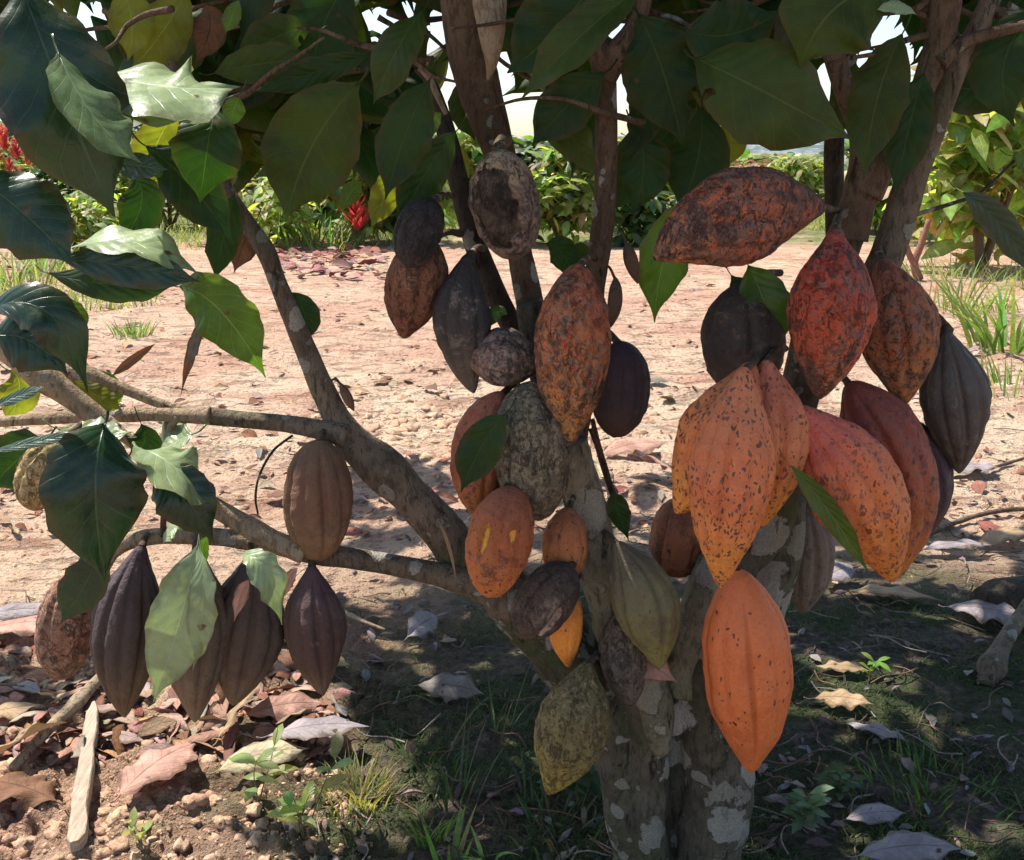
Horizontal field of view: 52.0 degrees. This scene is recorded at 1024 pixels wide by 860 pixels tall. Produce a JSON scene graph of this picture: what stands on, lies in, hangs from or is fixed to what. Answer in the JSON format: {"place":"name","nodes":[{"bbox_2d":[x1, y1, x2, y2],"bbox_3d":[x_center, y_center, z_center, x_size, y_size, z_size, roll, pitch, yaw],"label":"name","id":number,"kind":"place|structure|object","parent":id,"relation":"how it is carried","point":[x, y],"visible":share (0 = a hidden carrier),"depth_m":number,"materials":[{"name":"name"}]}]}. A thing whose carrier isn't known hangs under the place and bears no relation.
{"place":"outdoors","nodes":[
{"label":"outdoors","id":0,"kind":"place"},
{"bbox_2d":[0,1,922,137],"label":"sky","id":1,"kind":"structure","parent":0,"point":[520,114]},
{"bbox_2d":[0,153,1023,859],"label":"ground","id":2,"kind":"structure","parent":0,"point":[284,379],"depth_m":2.37,"materials":[{"name":"soil"}]},
{"bbox_2d":[0,615,36,635],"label":"fallen leaf","id":3,"kind":"object","parent":2,"relation":"on","point":[24,626],"visible":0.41,"depth_m":2.15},
{"bbox_2d":[0,602,40,620],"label":"fallen leaf","id":4,"kind":"object","parent":2,"relation":"on","point":[12,610],"visible":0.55,"depth_m":2.20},
{"bbox_2d":[0,701,41,719],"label":"fallen leaf","id":5,"kind":"object","parent":2,"relation":"on","point":[10,710],"visible":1,"depth_m":1.88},
{"bbox_2d":[0,123,43,179],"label":"flowering shrub","id":6,"kind":"object","parent":2,"relation":"on","point":[12,155],"visible":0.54,"depth_m":12.09,"materials":[{"name":"red plant"}]},
{"bbox_2d":[0,771,65,810],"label":"fallen leaf","id":7,"kind":"object","parent":2,"relation":"on","point":[26,791],"visible":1,"depth_m":1.63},
{"bbox_2d":[0,721,65,753],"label":"fallen leaf","id":8,"kind":"object","parent":2,"relation":"on","point":[23,733],"visible":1,"depth_m":1.76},
{"bbox_2d":[0,250,66,290],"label":"grass tuft","id":9,"kind":"object","parent":2,"relation":"on","point":[19,273],"visible":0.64,"depth_m":7.71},
{"bbox_2d":[1,164,81,196],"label":"shrub","id":10,"kind":"object","parent":2,"relation":"on","point":[40,174],"visible":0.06,"depth_m":14.09,"materials":[{"name":"green plant"}]},
{"bbox_2d":[8,674,100,771],"bbox_3d":[-0.786,0.503,1.854,0.029,0.047,0.293,3,15,10],"label":"fallen stick","id":11,"kind":"object","parent":2,"relation":"on","point":[77,701],"visible":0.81,"depth_m":1.83,"materials":[{"name":"brown wood"}]},
{"bbox_2d":[4,190,121,259],"bbox_3d":[-4.414,-2.058,10.445,1.626,0.714,1.217,-11,18,-34],"label":"shrub","id":12,"kind":"object","parent":2,"relation":"on","point":[83,216],"visible":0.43,"depth_m":10.25,"materials":[{"name":"green plant"}]},
{"bbox_2d":[66,701,98,852],"bbox_3d":[-0.693,0.552,1.704,0.028,0.041,0.387,-5,16,-17],"label":"wooden stake","id":13,"kind":"object","parent":2,"relation":"on","point":[77,832],"visible":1,"depth_m":1.65,"materials":[{"name":"brown wood"}]},
{"bbox_2d":[101,316,161,338],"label":"grass tuft","id":14,"kind":"object","parent":2,"relation":"on","point":[132,332],"visible":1,"depth_m":5.65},
{"bbox_2d":[60,138,205,229],"bbox_3d":[-4.452,-3.131,13.420,2.111,1.194,2.201,0,15,0],"label":"shrub","id":15,"kind":"object","parent":2,"relation":"on","point":[169,211],"visible":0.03,"depth_m":13.16,"materials":[{"name":"green plant"}]},
{"bbox_2d":[121,806,152,842],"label":"weed","id":16,"kind":"object","parent":2,"relation":"on","point":[143,826],"visible":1,"depth_m":1.55,"materials":[{"name":"green plant"}]},
{"bbox_2d":[110,743,197,802],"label":"fallen leaf","id":17,"kind":"object","parent":2,"relation":"on","point":[150,765],"visible":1,"depth_m":1.67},
{"bbox_2d":[212,682,261,745],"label":"fallen leaf","id":18,"kind":"object","parent":2,"relation":"on","point":[231,717],"visible":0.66,"depth_m":1.81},
{"bbox_2d":[173,168,321,243],"bbox_3d":[-2.839,-2.349,10.859,1.856,1.065,1.518,0,15,0],"label":"shrub","id":19,"kind":"object","parent":2,"relation":"on","point":[273,206],"visible":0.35,"depth_m":10.55,"materials":[{"name":"green plant"}]},
{"bbox_2d":[206,738,308,773],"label":"fallen leaf","id":20,"kind":"object","parent":2,"relation":"on","point":[291,750],"visible":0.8,"depth_m":1.73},
{"bbox_2d":[229,723,298,802],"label":"weed","id":21,"kind":"object","parent":2,"relation":"on","point":[247,758],"visible":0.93,"depth_m":1.62,"materials":[{"name":"green plant"}]},
{"bbox_2d":[236,691,325,720],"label":"fallen leaf","id":22,"kind":"object","parent":2,"relation":"on","point":[281,705],"visible":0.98,"depth_m":1.87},
{"bbox_2d":[255,731,354,840],"bbox_3d":[-0.284,0.549,1.525,0.152,0.147,0.097,-14,21,-42],"label":"weed","id":23,"kind":"object","parent":2,"relation":"on","point":[289,809],"visible":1,"depth_m":1.52,"materials":[{"name":"green plant"}]},
{"bbox_2d":[256,715,368,739],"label":"fallen leaf","id":24,"kind":"object","parent":2,"relation":"on","point":[305,728],"visible":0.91,"depth_m":1.77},
{"bbox_2d":[251,204,388,249],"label":"grass tuft","id":25,"kind":"object","parent":2,"relation":"on","point":[306,235],"visible":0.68,"depth_m":10.72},
{"bbox_2d":[298,197,348,230],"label":"shrub","id":26,"kind":"object","parent":2,"relation":"on","point":[329,207],"visible":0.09,"depth_m":12.54,"materials":[{"name":"green plant"}]},
{"bbox_2d":[310,170,395,243],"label":"flowering shrub","id":27,"kind":"object","parent":2,"relation":"on","point":[361,223],"visible":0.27,"depth_m":10.78,"materials":[{"name":"red plant"}]},
{"bbox_2d":[300,742,419,819],"bbox_3d":[-0.242,0.566,1.674,0.184,0.072,0.161,9,18,30],"label":"grass tuft","id":28,"kind":"object","parent":2,"relation":"on","point":[352,777],"visible":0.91,"depth_m":1.69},
{"bbox_2d":[363,180,457,238],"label":"shrub","id":29,"kind":"object","parent":2,"relation":"on","point":[446,204],"visible":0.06,"depth_m":11.02,"materials":[{"name":"green plant"}]},
{"bbox_2d":[402,608,437,640],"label":"fallen leaf","id":30,"kind":"object","parent":2,"relation":"on","point":[422,623],"visible":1,"depth_m":2.18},
{"bbox_2d":[387,799,468,848],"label":"grass tuft","id":31,"kind":"object","parent":2,"relation":"on","point":[437,829],"visible":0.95,"depth_m":1.58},
{"bbox_2d":[383,693,491,780],"bbox_3d":[-0.083,0.512,1.757,0.153,0.130,0.247,10,18,33],"label":"grass tuft","id":32,"kind":"object","parent":2,"relation":"on","point":[454,767],"visible":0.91,"depth_m":1.76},
{"bbox_2d":[408,672,483,702],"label":"fallen leaf","id":33,"kind":"object","parent":2,"relation":"on","point":[447,686],"visible":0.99,"depth_m":1.95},
{"bbox_2d":[422,805,475,859],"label":"grass tuft","id":34,"kind":"object","parent":2,"relation":"on","point":[457,831],"visible":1,"depth_m":1.53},
{"bbox_2d":[409,697,505,812],"bbox_3d":[-0.061,0.535,1.657,0.134,0.138,0.187,8,17,28],"label":"grass tuft","id":35,"kind":"object","parent":2,"relation":"on","point":[447,791],"visible":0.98,"depth_m":1.66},
{"bbox_2d":[434,126,483,217],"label":"shrub","id":36,"kind":"object","parent":2,"relation":"on","point":[470,146],"visible":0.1,"depth_m":12.60,"materials":[{"name":"green plant"}]},
{"bbox_2d":[459,652,537,745],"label":"grass tuft","id":37,"kind":"object","parent":2,"relation":"on","point":[503,725],"visible":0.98,"depth_m":1.85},
{"bbox_2d":[0,0,1023,859],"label":"cacao tree","id":38,"kind":"object","parent":2,"relation":"on","point":[300,102],"visible":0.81,"depth_m":1.18,"materials":[{"name":"green plant"}]},
{"bbox_2d":[13,420,82,510],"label":"cacao pod","id":39,"kind":"object","parent":38,"relation":"attached to","point":[30,465],"visible":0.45,"depth_m":1.15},
{"bbox_2d":[34,575,92,679],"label":"cacao pod","id":40,"kind":"object","parent":38,"relation":"attached to","point":[62,650],"visible":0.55,"depth_m":1.32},
{"bbox_2d":[89,532,158,717],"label":"cacao pod","id":41,"kind":"object","parent":38,"relation":"attached to","point":[120,615],"visible":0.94,"depth_m":1.27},
{"bbox_2d":[171,533,226,721],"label":"cacao pod","id":42,"kind":"object","parent":38,"relation":"attached to","point":[194,689],"visible":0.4,"depth_m":1.27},
{"bbox_2d":[218,540,284,705],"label":"cacao pod","id":43,"kind":"object","parent":38,"relation":"attached to","point":[254,637],"visible":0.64,"depth_m":1.29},
{"bbox_2d":[282,560,346,694],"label":"cacao pod","id":44,"kind":"object","parent":38,"relation":"attached to","point":[314,620],"visible":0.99,"depth_m":1.28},
{"bbox_2d":[282,428,352,561],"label":"cacao pod","id":45,"kind":"object","parent":38,"relation":"attached to","point":[317,502],"visible":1,"depth_m":1.26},
{"bbox_2d":[334,377,354,410],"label":"cacao pod","id":46,"kind":"object","parent":38,"relation":"attached to","point":[346,396],"visible":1,"depth_m":1.27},
{"bbox_2d":[392,190,454,267],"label":"cacao pod","id":47,"kind":"object","parent":38,"relation":"attached to","point":[417,233],"visible":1,"depth_m":1.14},
{"bbox_2d":[384,229,463,338],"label":"cacao pod","id":48,"kind":"object","parent":38,"relation":"attached to","point":[410,294],"visible":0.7,"depth_m":1.18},
{"bbox_2d":[432,244,492,392],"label":"cacao pod","id":49,"kind":"object","parent":38,"relation":"attached to","point":[462,318],"visible":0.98,"depth_m":1.17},
{"bbox_2d":[450,383,519,515],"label":"cacao pod","id":50,"kind":"object","parent":38,"relation":"attached to","point":[472,495],"visible":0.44,"depth_m":1.20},
{"bbox_2d":[465,485,534,597],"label":"cacao pod","id":51,"kind":"object","parent":38,"relation":"attached to","point":[499,542],"visible":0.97,"depth_m":1.15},
{"bbox_2d":[470,327,535,386],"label":"cacao pod","id":52,"kind":"object","parent":38,"relation":"attached to","point":[503,357],"visible":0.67,"depth_m":1.17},
{"bbox_2d":[468,134,540,259],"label":"cacao pod","id":53,"kind":"object","parent":38,"relation":"attached to","point":[503,204],"visible":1,"depth_m":1.12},
{"bbox_2d":[494,373,570,520],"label":"cacao pod","id":54,"kind":"object","parent":38,"relation":"attached to","point":[533,462],"visible":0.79,"depth_m":1.15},
{"bbox_2d":[511,561,579,640],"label":"cacao pod","id":55,"kind":"object","parent":38,"relation":"attached to","point":[545,599],"visible":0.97,"depth_m":1.19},
{"bbox_2d":[542,495,587,574],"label":"cacao pod","id":56,"kind":"object","parent":38,"relation":"attached to","point":[564,538],"visible":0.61,"depth_m":1.22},
{"bbox_2d":[549,574,582,667],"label":"cacao pod","id":57,"kind":"object","parent":38,"relation":"attached to","point":[565,639],"visible":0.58,"depth_m":1.25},
{"bbox_2d":[534,652,610,794],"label":"cacao pod","id":58,"kind":"object","parent":38,"relation":"attached to","point":[572,725],"visible":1,"depth_m":1.23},
{"bbox_2d":[534,254,611,442],"bbox_3d":[0.065,-0.094,1.176,0.084,0.202,0.163,0,15,0],"label":"cacao pod","id":59,"kind":"object","parent":38,"relation":"attached to","point":[572,340],"visible":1,"depth_m":1.11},
{"bbox_2d":[607,265,622,327],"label":"cacao pod","id":60,"kind":"object","parent":38,"relation":"attached to","point":[615,299],"visible":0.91,"depth_m":1.24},
{"bbox_2d":[593,330,650,437],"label":"cacao pod","id":61,"kind":"object","parent":38,"relation":"attached to","point":[621,408],"visible":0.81,"depth_m":1.22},
{"bbox_2d":[598,609,646,707],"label":"cacao pod","id":62,"kind":"object","parent":38,"relation":"attached to","point":[622,658],"visible":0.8,"depth_m":1.27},
{"bbox_2d":[618,228,639,283],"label":"cacao pod","id":63,"kind":"object","parent":38,"relation":"attached to","point":[630,259],"visible":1,"depth_m":1.24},
{"bbox_2d":[602,529,680,669],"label":"cacao pod","id":64,"kind":"object","parent":38,"relation":"attached to","point":[644,599],"visible":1,"depth_m":1.21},
{"bbox_2d":[649,499,700,577],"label":"cacao pod","id":65,"kind":"object","parent":38,"relation":"attached to","point":[674,548],"visible":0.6,"depth_m":1.34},
{"bbox_2d":[671,349,771,513],"bbox_3d":[0.263,-0.001,1.135,0.216,0.166,0.096,-13,20,-40],"label":"cacao pod","id":66,"kind":"object","parent":38,"relation":"attached to","point":[693,414],"visible":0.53,"depth_m":1.08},
{"bbox_2d":[687,352,775,587],"bbox_3d":[0.261,0.036,1.118,0.086,0.235,0.226,11,19,35],"label":"cacao pod","id":67,"kind":"object","parent":38,"relation":"attached to","point":[731,471],"visible":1,"depth_m":1.03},
{"bbox_2d":[700,269,785,382],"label":"cacao pod","id":68,"kind":"object","parent":38,"relation":"attached to","point":[737,331],"visible":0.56,"depth_m":1.16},
{"bbox_2d":[701,565,793,772],"bbox_3d":[0.284,0.282,1.254,0.106,0.264,0.141,6,16,23],"label":"cacao pod","id":69,"kind":"object","parent":38,"relation":"attached to","point":[747,667],"visible":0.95,"depth_m":1.20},
{"bbox_2d":[653,166,846,266],"bbox_3d":[0.267,-0.222,1.087,0.269,0.100,0.098,-6,16,-21],"label":"cacao pod","id":70,"kind":"object","parent":38,"relation":"attached to","point":[732,216],"visible":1,"depth_m":1.04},
{"bbox_2d":[758,345,810,527],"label":"cacao pod","id":71,"kind":"object","parent":38,"relation":"attached to","point":[788,421],"visible":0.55,"depth_m":1.07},
{"bbox_2d":[790,490,835,613],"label":"cacao pod","id":72,"kind":"object","parent":38,"relation":"attached to","point":[814,578],"visible":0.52,"depth_m":1.42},
{"bbox_2d":[786,206,877,398],"bbox_3d":[0.332,-0.136,1.121,0.092,0.194,0.166,0,15,0],"label":"cacao pod","id":73,"kind":"object","parent":38,"relation":"attached to","point":[831,312],"visible":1,"depth_m":1.06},
{"bbox_2d":[795,387,910,581],"bbox_3d":[0.340,0.061,1.148,0.118,0.198,0.189,-10,18,-32],"label":"cacao pod","id":74,"kind":"object","parent":38,"relation":"attached to","point":[852,469],"visible":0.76,"depth_m":1.08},
{"bbox_2d":[839,376,939,578],"bbox_3d":[0.420,0.056,1.216,0.144,0.240,0.106,10,18,33],"label":"cacao pod","id":75,"kind":"object","parent":38,"relation":"attached to","point":[890,422],"visible":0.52,"depth_m":1.16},
{"bbox_2d":[862,245,940,403],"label":"cacao pod","id":76,"kind":"object","parent":38,"relation":"attached to","point":[900,352],"visible":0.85,"depth_m":1.15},
{"bbox_2d":[920,422,953,532],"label":"cacao pod","id":77,"kind":"object","parent":38,"relation":"attached to","point":[945,469],"visible":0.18,"depth_m":1.25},
{"bbox_2d":[919,313,991,472],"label":"cacao pod","id":78,"kind":"object","parent":38,"relation":"attached to","point":[955,395],"visible":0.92,"depth_m":1.21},
{"bbox_2d":[0,235,1023,859],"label":"leaf litter","id":79,"kind":"object","parent":2,"relation":"on","point":[184,727],"visible":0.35,"depth_m":1.92,"materials":[{"name":"plant"}]},
{"bbox_2d":[0,262,1023,859],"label":"soil clods","id":80,"kind":"object","parent":2,"relation":"on","point":[120,846],"visible":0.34,"depth_m":1.68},
{"bbox_2d":[0,273,1023,859],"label":"fine twigs","id":81,"kind":"object","parent":2,"relation":"on","point":[598,843],"visible":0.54,"depth_m":1.77,"materials":[{"name":"wood"}]},
{"bbox_2d":[512,135,555,180],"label":"shrub","id":82,"kind":"object","parent":2,"relation":"on","point":[522,147],"visible":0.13,"depth_m":21.28,"materials":[{"name":"green plant"}]},
{"bbox_2d":[469,745,605,859],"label":"grass tuft","id":83,"kind":"object","parent":2,"relation":"on","point":[540,806],"visible":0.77,"depth_m":1.63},
{"bbox_2d":[528,752,602,809],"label":"weed","id":84,"kind":"object","parent":2,"relation":"on","point":[589,780],"visible":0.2,"depth_m":1.63,"materials":[{"name":"green plant"}]},
{"bbox_2d":[527,137,635,243],"bbox_3d":[0.576,-2.533,11.083,1.871,1.253,1.625,0,15,0],"label":"shrub","id":85,"kind":"object","parent":2,"relation":"on","point":[566,206],"visible":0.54,"depth_m":10.82,"materials":[{"name":"green plant"}]},
{"bbox_2d":[596,438,663,457],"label":"fallen leaf","id":86,"kind":"object","parent":2,"relation":"on","point":[614,448],"visible":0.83,"depth_m":3.41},
{"bbox_2d":[612,191,676,247],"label":"shrub","id":87,"kind":"object","parent":2,"relation":"on","point":[638,224],"visible":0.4,"depth_m":11.12,"materials":[{"name":"green plant"}]},
{"bbox_2d":[735,149,820,165],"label":"shrub","id":88,"kind":"object","parent":2,"relation":"on","point":[760,159],"visible":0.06,"depth_m":24.15,"materials":[{"name":"green plant"}]},
{"bbox_2d":[779,784,833,833],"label":"weed","id":89,"kind":"object","parent":2,"relation":"on","point":[802,807],"visible":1,"depth_m":1.56,"materials":[{"name":"green plant"}]},
{"bbox_2d":[767,153,846,200],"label":"shrub","id":90,"kind":"object","parent":2,"relation":"on","point":[808,173],"visible":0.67,"depth_m":16.83,"materials":[{"name":"green plant"}]},
{"bbox_2d":[803,688,871,710],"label":"fallen leaf","id":91,"kind":"object","parent":2,"relation":"on","point":[846,699],"visible":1,"depth_m":1.88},
{"bbox_2d":[813,760,869,799],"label":"weed","id":92,"kind":"object","parent":2,"relation":"on","point":[839,783],"visible":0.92,"depth_m":1.64,"materials":[{"name":"green plant"}]},
{"bbox_2d":[831,561,856,581],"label":"fallen leaf","id":93,"kind":"object","parent":2,"relation":"on","point":[844,572],"visible":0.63,"depth_m":2.39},
{"bbox_2d":[817,659,877,672],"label":"fallen leaf","id":94,"kind":"object","parent":2,"relation":"on","point":[845,666],"visible":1,"depth_m":2.00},
{"bbox_2d":[834,802,905,824],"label":"fallen leaf","id":95,"kind":"object","parent":2,"relation":"on","point":[878,812],"visible":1,"depth_m":1.57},
{"bbox_2d":[835,720,909,742],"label":"fallen leaf","id":96,"kind":"object","parent":2,"relation":"on","point":[880,730],"visible":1,"depth_m":1.79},
{"bbox_2d":[859,652,890,679],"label":"weed","id":97,"kind":"object","parent":2,"relation":"on","point":[876,664],"visible":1,"depth_m":1.99,"materials":[{"name":"green plant"}]},
{"bbox_2d":[844,163,923,233],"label":"shrub","id":98,"kind":"object","parent":2,"relation":"on","point":[878,214],"visible":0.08,"depth_m":12.20,"materials":[{"name":"green plant"}]},
{"bbox_2d":[843,584,940,600],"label":"fallen leaf","id":99,"kind":"object","parent":2,"relation":"on","point":[904,592],"visible":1,"depth_m":2.31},
{"bbox_2d":[846,829,959,859],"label":"fallen leaf","id":100,"kind":"object","parent":2,"relation":"on","point":[902,844],"visible":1,"depth_m":1.49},
{"bbox_2d":[906,219,930,280],"bbox_3d":[3.094,-1.385,8.098,0.230,0.479,0.067,0,15,0],"label":"sapling","id":101,"kind":"object","parent":2,"relation":"on","point":[914,257],"visible":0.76,"depth_m":8.09,"materials":[{"name":"plant"}]},
{"bbox_2d":[839,731,1022,844],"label":"grass tuft","id":102,"kind":"object","parent":2,"relation":"on","point":[916,786],"visible":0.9,"depth_m":1.67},
{"bbox_2d":[882,65,1023,272],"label":"young tree","id":103,"kind":"object","parent":2,"relation":"on","point":[969,158],"visible":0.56,"depth_m":8.36,"materials":[{"name":"green plant"}]},
{"bbox_2d":[922,538,988,549],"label":"fallen leaf","id":104,"kind":"object","parent":2,"relation":"on","point":[963,543],"visible":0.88,"depth_m":2.59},
{"bbox_2d":[901,248,1023,321],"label":"grass tuft","id":105,"kind":"object","parent":2,"relation":"on","point":[965,294],"visible":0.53,"depth_m":6.58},
{"bbox_2d":[917,266,1023,353],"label":"grass tuft","id":106,"kind":"object","parent":2,"relation":"on","point":[984,336],"visible":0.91,"depth_m":5.33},
{"bbox_2d":[938,599,1014,624],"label":"fallen leaf","id":107,"kind":"object","parent":2,"relation":"on","point":[981,611],"visible":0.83,"depth_m":2.18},
{"bbox_2d":[930,506,1023,535],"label":"fallen stick","id":108,"kind":"object","parent":2,"relation":"on","point":[961,520],"visible":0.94,"depth_m":2.85,"materials":[{"name":"wood"}]},
{"bbox_2d":[969,576,1023,626],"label":"rotting log","id":109,"kind":"object","parent":2,"relation":"on","point":[1008,590],"visible":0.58,"depth_m":2.21,"materials":[{"name":"brown wood"}]},
{"bbox_2d":[972,525,1023,548],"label":"fallen leaf","id":110,"kind":"object","parent":2,"relation":"on","point":[1000,535],"visible":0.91,"depth_m":2.66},
{"bbox_2d":[976,599,1023,686],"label":"fallen stick","id":111,"kind":"object","parent":2,"relation":"on","point":[992,665],"visible":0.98,"depth_m":1.98,"materials":[{"name":"grey wood"}]},
{"bbox_2d":[977,342,1023,400],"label":"grass tuft","id":112,"kind":"object","parent":2,"relation":"on","point":[993,376],"visible":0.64,"depth_m":4.40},
{"bbox_2d":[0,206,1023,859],"bbox_3d":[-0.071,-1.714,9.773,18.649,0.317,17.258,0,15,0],"label":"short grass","id":113,"kind":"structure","parent":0,"point":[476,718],"depth_m":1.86,"materials":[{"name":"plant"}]},
{"bbox_2d":[519,130,848,152],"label":"hill","id":114,"kind":"structure","parent":0,"point":[817,148],"depth_m":173.41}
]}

